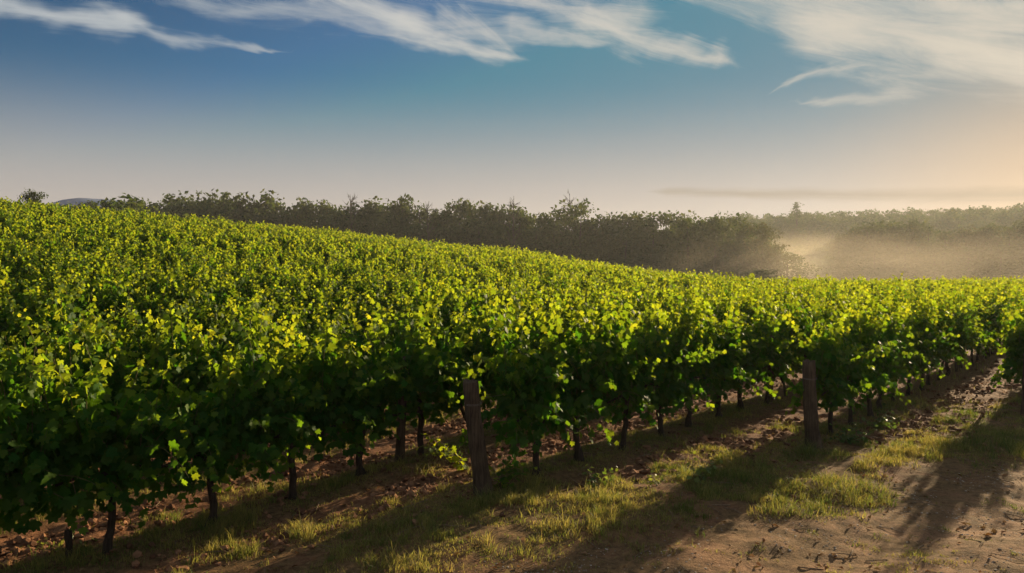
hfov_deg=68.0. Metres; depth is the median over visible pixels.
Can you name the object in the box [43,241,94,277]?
grapevine
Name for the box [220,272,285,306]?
grapevine
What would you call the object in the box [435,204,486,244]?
woodland tree
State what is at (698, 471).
leafy weed
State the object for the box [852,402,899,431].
leafy weed
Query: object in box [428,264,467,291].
grapevine
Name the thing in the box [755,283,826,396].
grapevine
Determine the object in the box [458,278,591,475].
grapevine
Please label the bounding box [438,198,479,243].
woodland tree
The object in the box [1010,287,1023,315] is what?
grapevine
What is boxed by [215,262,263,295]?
grapevine
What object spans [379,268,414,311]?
grapevine
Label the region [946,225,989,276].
woodland tree
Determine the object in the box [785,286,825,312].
grapevine
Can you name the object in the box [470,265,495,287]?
grapevine
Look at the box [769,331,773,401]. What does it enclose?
wooden post
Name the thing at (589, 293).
grapevine
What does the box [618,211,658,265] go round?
woodland tree
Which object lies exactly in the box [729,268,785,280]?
grey bush
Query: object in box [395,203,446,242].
woodland tree
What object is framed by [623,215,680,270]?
woodland tree
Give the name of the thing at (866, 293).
grapevine
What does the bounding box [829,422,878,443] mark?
leafy weed
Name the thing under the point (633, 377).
grapevine
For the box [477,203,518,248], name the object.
woodland tree
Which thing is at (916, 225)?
woodland tree
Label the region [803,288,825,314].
grapevine
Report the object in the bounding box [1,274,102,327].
grapevine
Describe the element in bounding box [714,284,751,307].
grapevine
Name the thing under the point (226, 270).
grapevine
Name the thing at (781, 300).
grapevine
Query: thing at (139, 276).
grapevine
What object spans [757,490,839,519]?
grass tuft
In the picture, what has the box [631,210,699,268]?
woodland tree
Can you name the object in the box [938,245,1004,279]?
shrub
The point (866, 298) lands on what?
grapevine
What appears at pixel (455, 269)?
grapevine
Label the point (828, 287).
grapevine
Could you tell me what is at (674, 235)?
woodland tree
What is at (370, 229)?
woodland tree
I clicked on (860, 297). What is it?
grapevine
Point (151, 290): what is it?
grapevine
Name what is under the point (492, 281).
grapevine
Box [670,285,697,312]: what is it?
grapevine
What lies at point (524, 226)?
woodland tree
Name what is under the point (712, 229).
woodland tree
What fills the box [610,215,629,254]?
woodland tree
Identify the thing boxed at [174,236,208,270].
grapevine
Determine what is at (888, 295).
grapevine
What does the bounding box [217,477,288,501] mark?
grass tuft
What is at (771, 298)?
grapevine
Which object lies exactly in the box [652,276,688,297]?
grapevine
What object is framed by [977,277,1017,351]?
grapevine
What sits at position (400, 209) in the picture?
tall tree
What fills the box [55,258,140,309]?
grapevine
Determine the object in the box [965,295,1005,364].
grapevine
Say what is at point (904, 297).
grapevine
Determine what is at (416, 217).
woodland tree
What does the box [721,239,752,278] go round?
woodland tree
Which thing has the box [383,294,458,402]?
grapevine
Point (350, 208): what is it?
bare tree
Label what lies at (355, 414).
grapevine
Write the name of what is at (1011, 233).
woodland tree
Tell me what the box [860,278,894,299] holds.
grapevine
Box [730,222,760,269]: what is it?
woodland tree
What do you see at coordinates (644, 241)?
woodland tree
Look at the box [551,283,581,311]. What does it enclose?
grapevine
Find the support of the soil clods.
on the ground at (620, 551)
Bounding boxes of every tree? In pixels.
[17,189,48,202]
[74,200,101,207]
[83,193,188,218]
[90,197,115,211]
[140,190,207,213]
[146,203,189,216]
[163,198,200,214]
[170,196,199,212]
[176,197,234,220]
[179,205,204,217]
[184,189,254,224]
[214,211,262,223]
[220,200,250,210]
[221,202,273,222]
[233,199,269,221]
[233,206,283,225]
[245,189,285,221]
[256,198,303,226]
[270,207,302,226]
[278,200,318,225]
[282,197,330,225]
[294,199,347,229]
[296,218,317,228]
[315,209,359,233]
[319,205,356,230]
[331,214,374,235]
[333,201,365,231]
[338,193,362,232]
[354,196,391,233]
[361,220,379,235]
[362,203,384,226]
[363,203,396,235]
[369,215,402,238]
[374,199,435,238]
[381,193,418,235]
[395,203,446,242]
[395,221,426,242]
[404,223,451,243]
[418,202,443,242]
[423,208,455,240]
[424,223,458,245]
[432,209,458,239]
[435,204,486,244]
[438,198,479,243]
[447,216,510,247]
[449,225,478,248]
[466,200,501,248]
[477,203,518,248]
[477,218,516,248]
[497,206,536,245]
[497,222,533,251]
[502,199,521,246]
[511,207,542,240]
[520,226,552,253]
[525,212,558,250]
[531,209,576,251]
[533,219,570,256]
[546,198,615,261]
[549,231,577,259]
[558,191,581,236]
[560,215,599,248]
[569,219,598,260]
[571,227,608,263]
[590,211,632,259]
[595,226,628,266]
[598,212,656,264]
[601,229,649,268]
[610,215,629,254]
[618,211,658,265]
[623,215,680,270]
[627,228,661,270]
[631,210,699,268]
[644,228,677,271]
[657,217,713,274]
[658,215,686,259]
[663,233,699,272]
[664,215,708,269]
[693,211,739,277]
[696,216,726,275]
[705,212,755,270]
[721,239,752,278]
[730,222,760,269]
[736,222,794,280]
[739,237,769,277]
[764,233,775,249]
[765,245,784,277]
[786,202,808,235]
[821,232,862,279]
[828,225,868,277]
[845,221,890,279]
[858,219,923,264]
[870,224,919,277]
[892,218,937,274]
[903,224,954,276]
[914,228,972,276]
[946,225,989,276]
[954,226,1005,279]
[972,223,1012,274]
[984,224,1023,277]
[1005,219,1023,265]
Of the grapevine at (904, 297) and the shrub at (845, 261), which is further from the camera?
the shrub at (845, 261)
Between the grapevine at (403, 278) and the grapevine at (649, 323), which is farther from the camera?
the grapevine at (403, 278)
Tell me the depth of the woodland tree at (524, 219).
212.97 m
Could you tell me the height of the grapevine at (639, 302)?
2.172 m
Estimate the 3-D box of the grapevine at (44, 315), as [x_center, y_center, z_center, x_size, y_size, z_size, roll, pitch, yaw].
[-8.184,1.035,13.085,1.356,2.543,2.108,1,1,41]
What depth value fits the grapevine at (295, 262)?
30.68 m
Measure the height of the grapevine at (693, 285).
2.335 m
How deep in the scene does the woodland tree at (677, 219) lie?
204.03 m
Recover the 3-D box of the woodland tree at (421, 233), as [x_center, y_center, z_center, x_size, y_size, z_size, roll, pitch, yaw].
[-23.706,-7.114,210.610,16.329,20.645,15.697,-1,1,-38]
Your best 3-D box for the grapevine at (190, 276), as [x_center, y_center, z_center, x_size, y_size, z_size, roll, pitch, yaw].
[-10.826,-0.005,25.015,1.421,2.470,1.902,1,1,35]
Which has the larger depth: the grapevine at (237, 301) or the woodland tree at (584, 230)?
the woodland tree at (584, 230)
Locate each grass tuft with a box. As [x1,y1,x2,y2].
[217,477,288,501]
[444,483,517,509]
[683,466,802,503]
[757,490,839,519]
[780,435,850,462]
[788,462,904,507]
[930,421,1023,456]
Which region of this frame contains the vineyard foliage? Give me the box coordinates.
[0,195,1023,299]
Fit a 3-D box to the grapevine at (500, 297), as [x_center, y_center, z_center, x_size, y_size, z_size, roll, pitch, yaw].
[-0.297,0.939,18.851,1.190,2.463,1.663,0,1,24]
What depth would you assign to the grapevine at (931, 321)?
15.65 m
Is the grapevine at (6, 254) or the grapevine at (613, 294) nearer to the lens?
the grapevine at (613, 294)
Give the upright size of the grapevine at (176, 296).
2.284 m
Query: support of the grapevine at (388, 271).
on the ground at (620, 551)
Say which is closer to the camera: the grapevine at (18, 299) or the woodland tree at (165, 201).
the grapevine at (18, 299)
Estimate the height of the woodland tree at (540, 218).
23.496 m
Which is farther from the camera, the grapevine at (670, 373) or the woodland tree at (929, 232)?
the woodland tree at (929, 232)
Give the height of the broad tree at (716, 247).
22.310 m
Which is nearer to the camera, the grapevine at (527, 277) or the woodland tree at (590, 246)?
the grapevine at (527, 277)
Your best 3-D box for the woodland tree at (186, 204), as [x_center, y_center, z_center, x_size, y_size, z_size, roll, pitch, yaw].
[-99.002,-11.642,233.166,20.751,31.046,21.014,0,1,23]
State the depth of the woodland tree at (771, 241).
194.16 m
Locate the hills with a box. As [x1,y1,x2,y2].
[46,198,125,208]
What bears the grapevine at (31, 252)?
on the ground at (620, 551)
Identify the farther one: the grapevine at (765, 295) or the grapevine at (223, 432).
the grapevine at (765, 295)
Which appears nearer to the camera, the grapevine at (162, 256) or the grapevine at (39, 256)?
the grapevine at (39, 256)
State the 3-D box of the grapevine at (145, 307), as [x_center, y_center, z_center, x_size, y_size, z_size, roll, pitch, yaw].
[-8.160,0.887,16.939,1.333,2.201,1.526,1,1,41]
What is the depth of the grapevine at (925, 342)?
15.22 m
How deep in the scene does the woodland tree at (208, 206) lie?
220.02 m
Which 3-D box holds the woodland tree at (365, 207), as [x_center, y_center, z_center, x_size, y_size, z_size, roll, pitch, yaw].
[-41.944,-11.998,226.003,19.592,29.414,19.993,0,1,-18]
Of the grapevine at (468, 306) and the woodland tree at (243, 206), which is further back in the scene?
the woodland tree at (243, 206)
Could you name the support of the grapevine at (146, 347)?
on the ground at (620, 551)
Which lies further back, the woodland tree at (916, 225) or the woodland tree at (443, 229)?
the woodland tree at (916, 225)
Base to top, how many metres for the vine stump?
0.381 m
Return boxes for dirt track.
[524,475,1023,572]
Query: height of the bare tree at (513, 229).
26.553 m
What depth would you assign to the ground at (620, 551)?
8.58 m
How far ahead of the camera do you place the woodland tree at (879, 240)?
239.94 m
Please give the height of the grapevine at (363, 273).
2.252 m
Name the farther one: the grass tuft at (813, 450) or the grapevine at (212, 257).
the grapevine at (212, 257)
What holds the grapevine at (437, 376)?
on the ground at (620, 551)
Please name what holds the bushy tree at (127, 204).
on the ground at (620, 551)
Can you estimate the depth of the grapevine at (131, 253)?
30.48 m
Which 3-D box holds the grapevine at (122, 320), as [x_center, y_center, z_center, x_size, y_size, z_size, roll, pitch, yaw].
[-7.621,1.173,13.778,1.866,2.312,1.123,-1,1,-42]
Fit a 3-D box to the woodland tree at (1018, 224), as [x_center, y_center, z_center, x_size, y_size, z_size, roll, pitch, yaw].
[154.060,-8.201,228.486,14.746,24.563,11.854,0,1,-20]
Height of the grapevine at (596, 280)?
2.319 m
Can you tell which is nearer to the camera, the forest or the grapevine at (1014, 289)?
the grapevine at (1014, 289)
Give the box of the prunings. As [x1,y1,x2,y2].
[26,396,1023,572]
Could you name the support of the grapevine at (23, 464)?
on the ground at (620, 551)
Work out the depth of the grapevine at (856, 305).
19.17 m
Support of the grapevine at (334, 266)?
on the ground at (620, 551)
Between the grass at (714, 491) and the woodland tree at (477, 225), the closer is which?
the grass at (714, 491)
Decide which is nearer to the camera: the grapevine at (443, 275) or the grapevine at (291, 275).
the grapevine at (291, 275)
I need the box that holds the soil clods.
[0,351,1023,572]
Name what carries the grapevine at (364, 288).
on the ground at (620, 551)
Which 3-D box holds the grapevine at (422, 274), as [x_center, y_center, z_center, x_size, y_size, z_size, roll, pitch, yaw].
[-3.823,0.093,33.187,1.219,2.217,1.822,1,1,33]
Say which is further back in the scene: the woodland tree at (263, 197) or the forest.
the forest
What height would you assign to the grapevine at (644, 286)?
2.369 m
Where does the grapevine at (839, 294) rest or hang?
on the ground at (620, 551)
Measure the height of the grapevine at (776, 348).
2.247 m
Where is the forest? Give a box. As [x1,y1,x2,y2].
[693,202,1023,280]
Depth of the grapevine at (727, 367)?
12.59 m
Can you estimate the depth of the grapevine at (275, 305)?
16.87 m
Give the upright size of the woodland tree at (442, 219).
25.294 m
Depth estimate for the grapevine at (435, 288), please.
23.80 m
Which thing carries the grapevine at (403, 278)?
on the ground at (620, 551)
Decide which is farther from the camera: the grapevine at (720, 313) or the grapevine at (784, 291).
the grapevine at (784, 291)
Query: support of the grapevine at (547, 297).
on the ground at (620, 551)
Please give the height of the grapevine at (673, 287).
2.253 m
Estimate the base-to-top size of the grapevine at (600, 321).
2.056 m
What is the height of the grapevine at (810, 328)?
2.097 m
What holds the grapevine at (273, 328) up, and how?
on the ground at (620, 551)
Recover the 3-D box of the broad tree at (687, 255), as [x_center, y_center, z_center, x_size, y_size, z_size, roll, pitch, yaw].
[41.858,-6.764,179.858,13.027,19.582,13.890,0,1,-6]
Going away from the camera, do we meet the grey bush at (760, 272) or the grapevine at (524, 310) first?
the grapevine at (524, 310)
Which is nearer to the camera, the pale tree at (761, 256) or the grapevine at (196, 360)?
the grapevine at (196, 360)
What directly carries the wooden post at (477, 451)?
on the ground at (620, 551)
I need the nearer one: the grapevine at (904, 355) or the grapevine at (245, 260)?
the grapevine at (904, 355)
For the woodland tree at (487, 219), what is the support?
on the ground at (620, 551)
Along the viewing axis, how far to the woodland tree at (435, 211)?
216.73 m
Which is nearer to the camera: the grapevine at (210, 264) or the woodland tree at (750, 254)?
the grapevine at (210, 264)
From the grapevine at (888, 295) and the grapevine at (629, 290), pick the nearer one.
the grapevine at (888, 295)
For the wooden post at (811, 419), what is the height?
1.487 m
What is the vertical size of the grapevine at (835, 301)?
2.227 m
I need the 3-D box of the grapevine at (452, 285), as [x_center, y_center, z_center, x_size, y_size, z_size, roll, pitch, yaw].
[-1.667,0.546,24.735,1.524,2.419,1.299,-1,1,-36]
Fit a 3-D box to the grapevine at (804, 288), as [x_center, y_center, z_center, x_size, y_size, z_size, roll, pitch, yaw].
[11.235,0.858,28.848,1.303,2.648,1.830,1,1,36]
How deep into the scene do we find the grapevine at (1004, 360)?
14.73 m
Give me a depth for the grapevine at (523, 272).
34.46 m
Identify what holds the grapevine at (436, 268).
on the ground at (620, 551)
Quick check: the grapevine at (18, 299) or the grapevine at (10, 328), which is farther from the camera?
the grapevine at (18, 299)
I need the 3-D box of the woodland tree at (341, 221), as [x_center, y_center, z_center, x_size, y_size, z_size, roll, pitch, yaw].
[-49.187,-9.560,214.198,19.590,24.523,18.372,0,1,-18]
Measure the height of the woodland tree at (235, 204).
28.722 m
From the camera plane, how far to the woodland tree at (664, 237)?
196.12 m
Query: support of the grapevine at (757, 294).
on the ground at (620, 551)
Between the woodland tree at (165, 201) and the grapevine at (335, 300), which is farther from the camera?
the woodland tree at (165, 201)
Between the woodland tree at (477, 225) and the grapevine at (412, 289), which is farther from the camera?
the woodland tree at (477, 225)
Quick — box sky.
[0,0,1023,230]
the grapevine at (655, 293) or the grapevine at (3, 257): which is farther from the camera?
the grapevine at (3, 257)
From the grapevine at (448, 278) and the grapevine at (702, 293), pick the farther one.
the grapevine at (448, 278)
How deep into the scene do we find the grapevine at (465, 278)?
28.25 m
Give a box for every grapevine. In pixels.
[0,226,29,255]
[0,234,27,263]
[0,240,39,275]
[0,249,37,295]
[0,260,62,299]
[0,267,62,312]
[0,274,97,362]
[0,288,56,336]
[0,297,125,484]
[0,304,46,364]
[0,321,61,399]
[0,331,27,393]
[0,343,119,534]
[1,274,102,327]
[4,230,50,266]
[8,231,64,274]
[14,235,56,254]
[15,249,88,284]
[17,311,199,554]
[19,261,92,310]
[27,259,99,291]
[31,309,159,386]
[37,228,79,269]
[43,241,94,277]
[46,224,88,259]
[51,308,208,478]
[52,287,140,351]
[54,248,102,282]
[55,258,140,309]
[62,249,131,298]
[70,246,128,278]
[73,262,139,347]
[74,235,113,257]
[76,234,118,265]
[93,254,152,288]
[95,235,142,261]
[100,241,140,270]
[107,284,219,392]
[108,255,173,313]
[111,252,159,273]
[111,277,178,335]
[114,254,179,283]
[121,298,199,353]
[122,268,175,309]
[133,237,170,271]
[136,253,179,278]
[140,282,250,412]
[142,264,211,322]
[143,254,206,295]
[148,303,301,527]
[152,242,199,270]
[159,300,228,352]
[164,252,221,274]
[165,250,207,286]
[166,271,238,332]
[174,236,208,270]
[179,255,242,295]
[190,256,236,283]
[196,267,248,312]
[200,280,273,323]
[201,244,240,270]
[203,287,264,345]
[204,294,279,372]
[205,243,238,277]
[206,311,369,499]
[209,295,333,419]
[215,253,266,287]
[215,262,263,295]
[220,249,261,277]
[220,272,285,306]
[222,281,294,325]
[228,286,312,355]
[230,252,259,272]
[242,251,272,274]
[245,251,277,269]
[250,261,292,294]
[250,293,317,337]
[260,251,286,286]
[262,257,307,288]
[265,273,333,327]
[267,263,304,305]
[268,253,305,275]
[273,258,312,290]
[280,266,339,306]
[280,313,386,436]
[284,300,411,475]
[287,253,324,278]
[287,284,362,339]
[290,305,351,347]
[292,264,331,285]
[293,267,342,292]
[303,278,365,318]
[304,249,335,281]
[308,256,353,308]
[313,311,390,345]
[316,264,347,283]
[318,269,362,295]
[327,254,356,279]
[330,254,370,285]
[330,292,431,406]
[331,285,382,339]
[338,268,385,308]
[338,284,385,319]
[345,264,385,290]
[348,258,376,276]
[349,293,494,453]
[353,274,402,302]
[356,261,389,282]
[367,262,400,290]
[370,273,420,326]
[371,298,441,342]
[376,255,401,285]
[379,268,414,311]
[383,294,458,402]
[384,272,426,300]
[389,269,419,289]
[393,262,424,285]
[393,266,439,312]
[393,288,436,320]
[405,269,467,337]
[408,285,466,315]
[409,267,441,295]
[410,264,440,286]
[414,264,432,282]
[417,270,460,305]
[422,282,524,421]
[424,259,447,280]
[425,260,461,286]
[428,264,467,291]
[428,289,495,400]
[433,274,489,327]
[439,260,475,284]
[439,271,496,313]
[441,267,477,301]
[452,269,478,291]
[457,259,484,282]
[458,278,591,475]
[462,290,565,427]
[467,272,509,310]
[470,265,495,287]
[470,275,529,326]
[471,270,505,300]
[475,263,501,281]
[476,300,534,344]
[485,275,511,296]
[489,277,535,307]
[494,268,523,289]
[496,264,522,279]
[497,263,536,301]
[498,269,533,289]
[505,281,543,326]
[507,278,553,306]
[507,294,565,344]
[510,262,532,282]
[515,289,604,354]
[519,268,556,303]
[521,269,550,290]
[526,271,577,334]
[530,289,641,461]
[536,269,561,288]
[537,282,574,306]
[539,271,576,296]
[541,287,569,311]
[550,287,611,327]
[551,272,585,301]
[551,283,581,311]
[552,268,588,297]
[555,271,579,288]
[561,301,620,347]
[565,270,584,286]
[570,280,599,306]
[571,283,622,310]
[572,290,670,450]
[577,272,600,294]
[583,278,633,319]
[590,278,610,306]
[590,296,658,402]
[591,279,635,321]
[598,273,630,297]
[599,276,629,308]
[614,283,641,305]
[615,273,636,291]
[615,301,683,346]
[617,290,653,326]
[617,297,717,436]
[618,277,653,316]
[623,278,671,333]
[625,273,648,291]
[627,286,656,313]
[633,277,656,303]
[637,288,701,330]
[645,280,678,304]
[645,285,671,308]
[646,294,726,426]
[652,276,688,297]
[655,286,689,305]
[659,291,683,312]
[665,278,726,336]
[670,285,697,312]
[671,285,760,417]
[673,280,710,299]
[676,283,724,312]
[679,278,708,295]
[691,275,714,297]
[703,283,718,296]
[704,289,744,344]
[707,272,737,301]
[709,303,780,409]
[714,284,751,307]
[714,294,753,336]
[717,289,754,307]
[729,284,763,314]
[733,291,794,403]
[738,276,775,335]
[739,290,770,313]
[742,283,795,329]
[750,279,776,296]
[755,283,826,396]
[759,278,799,302]
[761,292,802,312]
[763,289,781,310]
[770,280,797,302]
[770,294,802,319]
[772,296,828,375]
[783,293,866,434]
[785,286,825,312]
[787,274,820,297]
[789,277,814,305]
[791,291,835,369]
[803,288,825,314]
[809,290,857,335]
[810,276,856,309]
[810,300,910,425]
[814,276,839,311]
[815,277,843,300]
[819,296,885,316]
[831,285,863,308]
[831,287,868,312]
[837,293,923,408]
[839,291,882,318]
[842,289,915,416]
[850,286,881,305]
[853,286,895,303]
[857,290,891,311]
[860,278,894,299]
[861,273,912,314]
[863,295,930,401]
[874,275,909,293]
[876,283,925,318]
[878,287,906,318]
[886,280,919,314]
[891,298,940,395]
[892,290,973,384]
[896,279,939,315]
[900,285,934,307]
[900,295,959,390]
[906,287,965,379]
[926,285,995,375]
[927,281,961,296]
[933,279,988,367]
[934,276,992,371]
[956,282,1009,358]
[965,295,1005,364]
[967,287,1002,361]
[970,278,1010,356]
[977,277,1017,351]
[977,288,1016,353]
[980,276,1019,348]
[989,289,1023,392]
[994,275,1019,347]
[996,281,1023,300]
[996,288,1023,315]
[997,308,1022,374]
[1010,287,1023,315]
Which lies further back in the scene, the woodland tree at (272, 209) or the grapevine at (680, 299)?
the woodland tree at (272, 209)
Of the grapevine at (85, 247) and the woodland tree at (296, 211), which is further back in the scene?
the woodland tree at (296, 211)
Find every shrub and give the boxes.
[765,251,821,280]
[821,255,876,280]
[846,243,906,280]
[864,245,941,280]
[906,247,972,280]
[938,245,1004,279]
[961,243,1023,280]
[998,243,1023,278]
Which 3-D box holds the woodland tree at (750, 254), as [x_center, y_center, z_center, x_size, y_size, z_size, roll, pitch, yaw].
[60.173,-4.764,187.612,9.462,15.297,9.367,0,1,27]
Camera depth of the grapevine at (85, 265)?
22.36 m
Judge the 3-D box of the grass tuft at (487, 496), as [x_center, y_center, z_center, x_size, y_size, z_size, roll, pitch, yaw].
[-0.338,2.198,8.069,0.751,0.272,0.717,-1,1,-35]
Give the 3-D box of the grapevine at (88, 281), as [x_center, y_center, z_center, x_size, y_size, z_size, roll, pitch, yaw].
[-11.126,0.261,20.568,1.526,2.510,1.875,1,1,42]
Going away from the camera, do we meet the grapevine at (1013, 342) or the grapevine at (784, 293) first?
the grapevine at (1013, 342)
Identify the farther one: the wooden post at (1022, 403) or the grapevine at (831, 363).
the wooden post at (1022, 403)
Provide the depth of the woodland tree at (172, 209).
218.95 m
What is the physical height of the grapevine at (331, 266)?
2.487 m
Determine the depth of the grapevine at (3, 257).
25.28 m
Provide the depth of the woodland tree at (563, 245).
202.08 m
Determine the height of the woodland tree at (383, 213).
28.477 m
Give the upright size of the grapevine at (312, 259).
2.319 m
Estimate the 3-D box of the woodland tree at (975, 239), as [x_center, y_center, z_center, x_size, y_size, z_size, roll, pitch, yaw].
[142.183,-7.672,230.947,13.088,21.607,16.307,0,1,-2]
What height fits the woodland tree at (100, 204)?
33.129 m
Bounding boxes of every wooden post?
[394,356,406,462]
[463,378,493,495]
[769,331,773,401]
[802,359,822,448]
[1020,354,1023,414]
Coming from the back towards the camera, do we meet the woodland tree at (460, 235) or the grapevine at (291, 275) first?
the woodland tree at (460, 235)
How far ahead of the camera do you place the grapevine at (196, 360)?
10.08 m
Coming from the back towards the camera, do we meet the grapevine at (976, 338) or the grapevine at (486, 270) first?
the grapevine at (486, 270)
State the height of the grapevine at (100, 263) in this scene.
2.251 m
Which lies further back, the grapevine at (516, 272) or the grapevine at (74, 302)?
the grapevine at (516, 272)
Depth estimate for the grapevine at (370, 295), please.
21.62 m
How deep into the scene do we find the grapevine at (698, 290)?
26.72 m
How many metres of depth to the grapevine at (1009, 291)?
24.55 m
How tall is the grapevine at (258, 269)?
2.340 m
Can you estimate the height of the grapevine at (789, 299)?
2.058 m
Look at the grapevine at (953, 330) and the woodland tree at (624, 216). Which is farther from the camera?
the woodland tree at (624, 216)
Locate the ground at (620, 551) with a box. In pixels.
[0,231,1023,572]
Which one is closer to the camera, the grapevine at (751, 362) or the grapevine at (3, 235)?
the grapevine at (751, 362)
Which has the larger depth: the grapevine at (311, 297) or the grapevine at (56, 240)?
the grapevine at (56, 240)
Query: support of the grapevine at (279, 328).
on the ground at (620, 551)
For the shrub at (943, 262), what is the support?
on the ground at (620, 551)
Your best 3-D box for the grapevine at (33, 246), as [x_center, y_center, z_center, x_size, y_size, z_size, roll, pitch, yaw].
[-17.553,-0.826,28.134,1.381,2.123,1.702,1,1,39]
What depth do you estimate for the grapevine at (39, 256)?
25.55 m
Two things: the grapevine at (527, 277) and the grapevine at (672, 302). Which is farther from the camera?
the grapevine at (527, 277)
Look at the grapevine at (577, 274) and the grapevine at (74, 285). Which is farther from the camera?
the grapevine at (577, 274)
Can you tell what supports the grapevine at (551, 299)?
on the ground at (620, 551)
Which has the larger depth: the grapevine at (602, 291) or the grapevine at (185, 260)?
the grapevine at (185, 260)
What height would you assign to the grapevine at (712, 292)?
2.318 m
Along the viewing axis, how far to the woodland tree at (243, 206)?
226.77 m
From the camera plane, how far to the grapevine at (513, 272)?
33.57 m
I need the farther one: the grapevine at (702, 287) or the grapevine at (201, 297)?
the grapevine at (702, 287)
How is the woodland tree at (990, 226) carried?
on the ground at (620, 551)
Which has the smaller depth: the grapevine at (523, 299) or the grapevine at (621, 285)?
the grapevine at (523, 299)
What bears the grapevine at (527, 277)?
on the ground at (620, 551)
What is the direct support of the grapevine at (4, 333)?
on the ground at (620, 551)
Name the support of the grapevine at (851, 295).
on the ground at (620, 551)
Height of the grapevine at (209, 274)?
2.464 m
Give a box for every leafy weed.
[37,531,97,550]
[464,443,541,488]
[582,465,618,486]
[647,467,663,485]
[686,451,722,483]
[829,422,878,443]
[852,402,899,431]
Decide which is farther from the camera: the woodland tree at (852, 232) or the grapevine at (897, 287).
the woodland tree at (852, 232)
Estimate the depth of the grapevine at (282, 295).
19.28 m
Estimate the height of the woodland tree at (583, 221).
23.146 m
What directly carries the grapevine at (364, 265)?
on the ground at (620, 551)
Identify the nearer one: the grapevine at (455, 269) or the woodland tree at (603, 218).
the grapevine at (455, 269)
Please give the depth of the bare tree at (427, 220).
205.46 m
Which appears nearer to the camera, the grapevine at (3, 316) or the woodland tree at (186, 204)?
the grapevine at (3, 316)
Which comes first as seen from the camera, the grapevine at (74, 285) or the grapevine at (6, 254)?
the grapevine at (74, 285)
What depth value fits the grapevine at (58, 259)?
21.79 m
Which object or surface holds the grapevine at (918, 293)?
on the ground at (620, 551)
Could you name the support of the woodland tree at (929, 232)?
on the ground at (620, 551)
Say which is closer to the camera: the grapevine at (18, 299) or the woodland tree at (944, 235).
the grapevine at (18, 299)
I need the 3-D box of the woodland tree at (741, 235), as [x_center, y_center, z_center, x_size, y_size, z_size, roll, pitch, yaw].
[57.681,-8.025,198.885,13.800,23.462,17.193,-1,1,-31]
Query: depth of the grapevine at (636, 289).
23.36 m
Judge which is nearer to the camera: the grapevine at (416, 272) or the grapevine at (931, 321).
the grapevine at (931, 321)
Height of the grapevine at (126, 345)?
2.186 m
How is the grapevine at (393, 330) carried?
on the ground at (620, 551)
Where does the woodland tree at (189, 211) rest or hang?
on the ground at (620, 551)
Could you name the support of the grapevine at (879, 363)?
on the ground at (620, 551)
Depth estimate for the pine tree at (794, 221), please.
428.53 m
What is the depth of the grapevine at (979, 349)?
19.62 m
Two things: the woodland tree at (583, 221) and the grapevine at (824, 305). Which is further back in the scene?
the woodland tree at (583, 221)
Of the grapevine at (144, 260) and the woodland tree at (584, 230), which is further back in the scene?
the woodland tree at (584, 230)
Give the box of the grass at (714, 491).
[0,343,1023,572]
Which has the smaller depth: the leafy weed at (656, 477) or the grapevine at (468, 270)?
the leafy weed at (656, 477)
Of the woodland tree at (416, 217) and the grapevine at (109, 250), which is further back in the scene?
the woodland tree at (416, 217)
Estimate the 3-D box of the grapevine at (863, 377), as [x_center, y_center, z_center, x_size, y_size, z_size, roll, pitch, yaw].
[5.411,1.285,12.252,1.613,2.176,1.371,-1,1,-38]
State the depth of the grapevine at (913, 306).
22.49 m
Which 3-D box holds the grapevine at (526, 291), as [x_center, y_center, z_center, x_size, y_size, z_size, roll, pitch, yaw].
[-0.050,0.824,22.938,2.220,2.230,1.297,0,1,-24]
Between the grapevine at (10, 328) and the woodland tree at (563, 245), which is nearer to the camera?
the grapevine at (10, 328)
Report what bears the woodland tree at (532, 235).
on the ground at (620, 551)
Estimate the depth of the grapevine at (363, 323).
18.39 m
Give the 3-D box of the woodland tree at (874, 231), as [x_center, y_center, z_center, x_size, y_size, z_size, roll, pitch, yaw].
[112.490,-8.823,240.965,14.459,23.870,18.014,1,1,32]
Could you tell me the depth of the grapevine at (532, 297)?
23.76 m
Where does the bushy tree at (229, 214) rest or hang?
on the ground at (620, 551)
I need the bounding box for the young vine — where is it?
[416,433,469,470]
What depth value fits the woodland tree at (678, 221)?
199.69 m
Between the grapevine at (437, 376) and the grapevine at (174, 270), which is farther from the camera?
the grapevine at (174, 270)
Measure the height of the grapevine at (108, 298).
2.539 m
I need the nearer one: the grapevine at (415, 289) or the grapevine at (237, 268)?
the grapevine at (415, 289)
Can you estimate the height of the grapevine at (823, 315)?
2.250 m
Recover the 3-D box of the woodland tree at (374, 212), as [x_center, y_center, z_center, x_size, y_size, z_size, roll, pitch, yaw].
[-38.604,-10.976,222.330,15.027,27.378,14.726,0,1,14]
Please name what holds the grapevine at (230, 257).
on the ground at (620, 551)
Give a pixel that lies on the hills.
(72, 201)
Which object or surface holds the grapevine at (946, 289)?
on the ground at (620, 551)
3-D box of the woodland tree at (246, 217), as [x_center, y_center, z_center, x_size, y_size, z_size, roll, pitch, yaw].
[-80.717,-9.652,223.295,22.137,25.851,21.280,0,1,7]
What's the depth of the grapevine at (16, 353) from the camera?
8.89 m
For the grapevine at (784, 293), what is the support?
on the ground at (620, 551)
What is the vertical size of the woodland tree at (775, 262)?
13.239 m
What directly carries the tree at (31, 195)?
on the ground at (620, 551)
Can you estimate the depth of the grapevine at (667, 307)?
20.13 m
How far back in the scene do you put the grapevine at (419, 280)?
25.96 m

